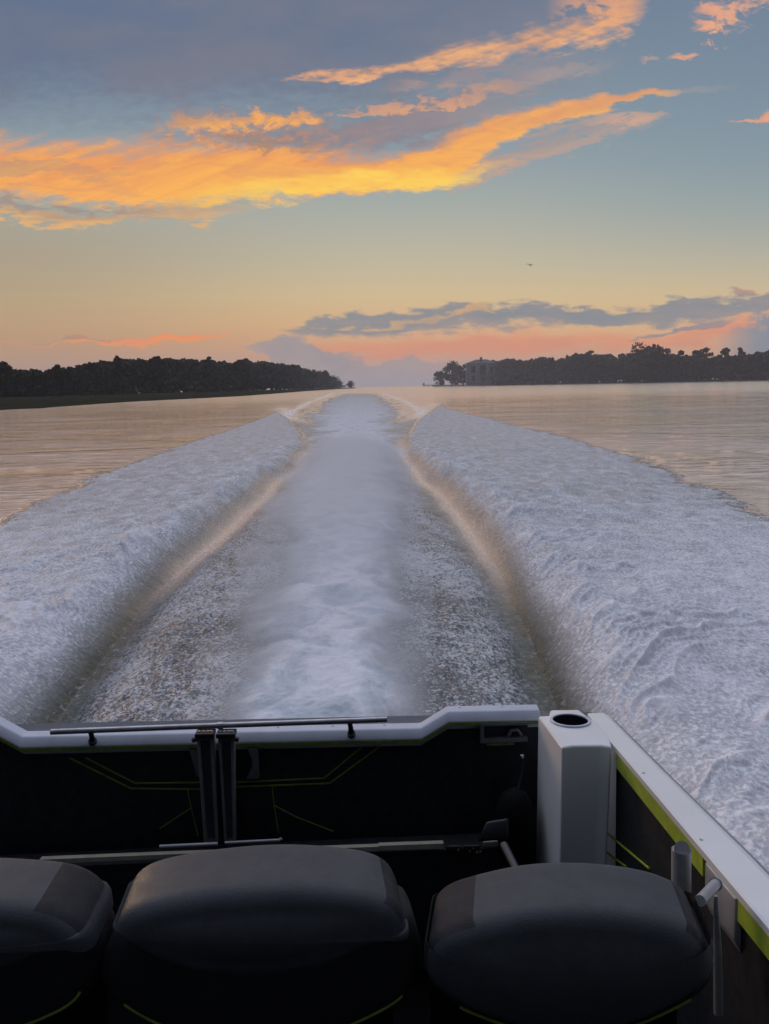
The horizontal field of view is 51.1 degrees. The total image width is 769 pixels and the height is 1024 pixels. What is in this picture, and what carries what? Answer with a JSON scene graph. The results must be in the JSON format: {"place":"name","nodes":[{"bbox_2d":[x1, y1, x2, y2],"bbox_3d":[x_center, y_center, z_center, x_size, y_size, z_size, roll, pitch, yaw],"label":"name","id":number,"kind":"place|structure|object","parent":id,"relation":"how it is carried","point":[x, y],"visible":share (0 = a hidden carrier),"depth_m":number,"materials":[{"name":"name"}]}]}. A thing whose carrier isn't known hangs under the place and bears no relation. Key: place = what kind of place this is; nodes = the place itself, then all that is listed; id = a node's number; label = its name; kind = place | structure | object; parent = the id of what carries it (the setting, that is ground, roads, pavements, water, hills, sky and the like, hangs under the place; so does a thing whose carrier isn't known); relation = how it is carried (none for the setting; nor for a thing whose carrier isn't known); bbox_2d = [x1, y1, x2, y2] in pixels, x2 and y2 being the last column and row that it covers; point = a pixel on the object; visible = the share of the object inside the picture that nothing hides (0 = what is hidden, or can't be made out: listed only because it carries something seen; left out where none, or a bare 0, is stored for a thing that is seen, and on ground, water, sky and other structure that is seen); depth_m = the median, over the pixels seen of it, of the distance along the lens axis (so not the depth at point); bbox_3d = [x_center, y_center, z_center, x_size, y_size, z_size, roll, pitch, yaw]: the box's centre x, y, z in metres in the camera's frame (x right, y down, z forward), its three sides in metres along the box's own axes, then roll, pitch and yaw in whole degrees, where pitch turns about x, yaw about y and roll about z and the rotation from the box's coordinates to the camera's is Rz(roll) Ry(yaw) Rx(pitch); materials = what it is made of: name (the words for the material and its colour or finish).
{"place":"outdoors","nodes":[
{"label":"outdoors","id":0,"kind":"place"},
{"bbox_2d":[0,387,355,409],"bbox_3d":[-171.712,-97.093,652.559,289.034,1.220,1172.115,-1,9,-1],"label":"marsh","id":1,"kind":"structure","parent":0,"point":[8,403],"depth_m":183.02,"materials":[{"name":"green plant"}]},
{"bbox_2d":[0,361,16,397],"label":"pine tree","id":2,"kind":"object","parent":1,"relation":"on","point":[5,367],"visible":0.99,"depth_m":219.49,"materials":[{"name":"green plant"}]},
{"bbox_2d":[51,364,66,391],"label":"broadleaf tree","id":3,"kind":"object","parent":1,"relation":"on","point":[56,369],"visible":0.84,"depth_m":255.17,"materials":[{"name":"green plant"}]},
{"bbox_2d":[113,355,123,394],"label":"pine tree","id":4,"kind":"object","parent":1,"relation":"on","point":[118,362],"visible":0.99,"depth_m":292.50,"materials":[{"name":"green plant"}]},
{"bbox_2d":[151,356,165,392],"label":"pine tree","id":5,"kind":"object","parent":1,"relation":"on","point":[160,366],"visible":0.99,"depth_m":331.26,"materials":[{"name":"green plant"}]},
{"bbox_2d":[0,358,346,397],"bbox_3d":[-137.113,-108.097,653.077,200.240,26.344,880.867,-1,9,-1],"label":"woodland","id":6,"kind":"object","parent":1,"relation":"on","point":[183,375],"visible":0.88,"depth_m":336.45,"materials":[{"name":"green plant"}]},
{"bbox_2d":[203,356,212,378],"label":"pine tree","id":7,"kind":"object","parent":1,"relation":"on","point":[208,364],"visible":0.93,"depth_m":386.15,"materials":[{"name":"green plant"}]},
{"bbox_2d":[236,358,251,390],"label":"pine tree","id":8,"kind":"object","parent":1,"relation":"on","point":[243,364],"visible":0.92,"depth_m":439.62,"materials":[{"name":"green plant"}]},
{"bbox_2d":[320,370,329,385],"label":"pine tree","id":9,"kind":"object","parent":1,"relation":"on","point":[326,374],"visible":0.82,"depth_m":834.21,"materials":[{"name":"green plant"}]},
{"bbox_2d":[346,381,354,386],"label":"shoreline shrub","id":10,"kind":"object","parent":1,"relation":"on","point":[350,384],"visible":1,"depth_m":1024.95,"materials":[{"name":"green plant"}]},
{"bbox_2d":[0,381,768,870],"bbox_3d":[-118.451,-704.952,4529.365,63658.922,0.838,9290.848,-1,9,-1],"label":"water","id":11,"kind":"structure","parent":0,"point":[350,551],"depth_m":8.75,"materials":[{"name":"white liquid"}]},
{"bbox_2d":[0,704,768,1023],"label":"motorboat","id":12,"kind":"object","parent":11,"relation":"on","point":[426,808],"visible":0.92,"depth_m":2.60,"materials":[{"name":"black plastic"}]},
{"bbox_2d":[0,858,114,1023],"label":"boat seat","id":13,"kind":"object","parent":12,"relation":"on","point":[56,922],"visible":0.95,"depth_m":1.23,"materials":[{"name":"black leather"}]},
{"bbox_2d":[101,844,420,1023],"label":"boat seat","id":14,"kind":"object","parent":12,"relation":"on","point":[286,934],"visible":1,"depth_m":1.23,"materials":[{"name":"black leather"}]},
{"bbox_2d":[424,863,713,1023],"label":"boat seat","id":15,"kind":"object","parent":12,"relation":"on","point":[564,943],"visible":1,"depth_m":1.18,"materials":[{"name":"black leather"}]},
{"bbox_2d":[4,448,766,794],"bbox_3d":[-0.274,-0.168,10.796,9.582,0.763,15.002,-1,9,-1],"label":"spray","id":16,"kind":"object","parent":11,"relation":"on","point":[558,630],"visible":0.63,"depth_m":5.25,"materials":[{"name":"white liquid"}]},
{"bbox_2d":[0,0,768,388],"label":"sky","id":17,"kind":"structure","parent":0,"point":[366,193],"materials":[{"name":"blue"}]},
{"bbox_2d":[432,379,768,386],"bbox_3d":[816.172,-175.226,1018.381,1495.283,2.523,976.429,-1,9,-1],"label":"shore","id":18,"kind":"structure","parent":0,"point":[727,380],"depth_m":771.01,"materials":[{"name":"soil"}]},
{"bbox_2d":[433,371,444,385],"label":"broadleaf tree","id":19,"kind":"object","parent":18,"relation":"on","point":[438,374],"visible":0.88,"depth_m":1014.81,"materials":[{"name":"green plant"}]},
{"bbox_2d":[441,361,461,385],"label":"broadleaf tree","id":20,"kind":"object","parent":18,"relation":"on","point":[454,368],"visible":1,"depth_m":993.31,"materials":[{"name":"green plant"}]},
{"bbox_2d":[458,364,465,384],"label":"broadleaf tree","id":21,"kind":"object","parent":18,"relation":"on","point":[463,374],"visible":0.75,"depth_m":1005.37,"materials":[{"name":"green plant"}]},
{"bbox_2d":[465,357,496,385],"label":"house","id":22,"kind":"structure","parent":18,"relation":"on","point":[480,371],"depth_m":974.19,"materials":[{"name":"grey"}]},
{"bbox_2d":[471,366,475,372],"bbox_3d":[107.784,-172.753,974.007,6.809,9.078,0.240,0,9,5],"label":"window","id":23,"kind":"structure","parent":22,"relation":"in","point":[473,368],"depth_m":974.14,"materials":[{"name":"grey glass"}]},
{"bbox_2d":[471,375,475,381],"bbox_3d":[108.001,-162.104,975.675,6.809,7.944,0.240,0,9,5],"label":"window","id":24,"kind":"structure","parent":22,"relation":"in","point":[473,377],"depth_m":975.80,"materials":[{"name":"grey glass"}]},
{"bbox_2d":[479,364,486,374],"bbox_3d":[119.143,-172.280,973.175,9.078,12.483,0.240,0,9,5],"label":"window","id":25,"kind":"structure","parent":22,"relation":"in","point":[482,368],"depth_m":973.19,"materials":[{"name":"grey glass"}]},
{"bbox_2d":[480,376,485,383],"bbox_3d":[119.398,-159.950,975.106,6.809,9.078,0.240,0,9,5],"label":"window","id":26,"kind":"structure","parent":22,"relation":"in","point":[482,378],"depth_m":975.09,"materials":[{"name":"grey glass"}]},
{"bbox_2d":[489,366,493,373],"bbox_3d":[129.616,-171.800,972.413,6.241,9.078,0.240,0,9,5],"label":"window","id":27,"kind":"structure","parent":22,"relation":"in","point":[491,368],"depth_m":972.35,"materials":[{"name":"grey glass"}]},
{"bbox_2d":[569,352,583,382],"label":"pine tree","id":28,"kind":"object","parent":18,"relation":"on","point":[576,359],"visible":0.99,"depth_m":819.56,"materials":[{"name":"green plant"}]},
{"bbox_2d":[583,350,595,381],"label":"pine tree","id":29,"kind":"object","parent":18,"relation":"on","point":[586,364],"visible":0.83,"depth_m":809.70,"materials":[{"name":"green plant"}]},
{"bbox_2d":[490,350,768,384],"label":"woodland","id":30,"kind":"object","parent":18,"relation":"on","point":[609,368],"visible":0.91,"depth_m":796.95,"materials":[{"name":"green plant"}]},
{"bbox_2d":[624,342,666,382],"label":"broadleaf tree","id":31,"kind":"object","parent":18,"relation":"on","point":[649,367],"visible":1,"depth_m":729.61,"materials":[{"name":"green plant"}]},
{"bbox_2d":[654,347,674,380],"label":"broadleaf tree","id":32,"kind":"object","parent":18,"relation":"on","point":[668,356],"visible":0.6,"depth_m":733.47,"materials":[{"name":"green plant"}]},
{"bbox_2d":[674,350,683,374],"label":"pine tree","id":33,"kind":"object","parent":18,"relation":"on","point":[680,354],"visible":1,"depth_m":728.42,"materials":[{"name":"green plant"}]},
{"bbox_2d":[691,350,699,360],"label":"pine tree","id":34,"kind":"object","parent":18,"relation":"on","point":[695,353],"visible":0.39,"depth_m":722.82,"materials":[{"name":"green plant"}]},
{"bbox_2d":[697,347,713,368],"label":"pine tree","id":35,"kind":"object","parent":18,"relation":"on","point":[704,350],"visible":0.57,"depth_m":720.23,"materials":[{"name":"green plant"}]},
{"bbox_2d":[718,347,732,375],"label":"pine tree","id":36,"kind":"object","parent":18,"relation":"on","point":[725,351],"visible":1,"depth_m":708.12,"materials":[{"name":"green plant"}]},
{"bbox_2d":[733,347,745,358],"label":"pine tree","id":37,"kind":"object","parent":18,"relation":"on","point":[741,352],"visible":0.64,"depth_m":704.43,"materials":[{"name":"green plant"}]}
]}

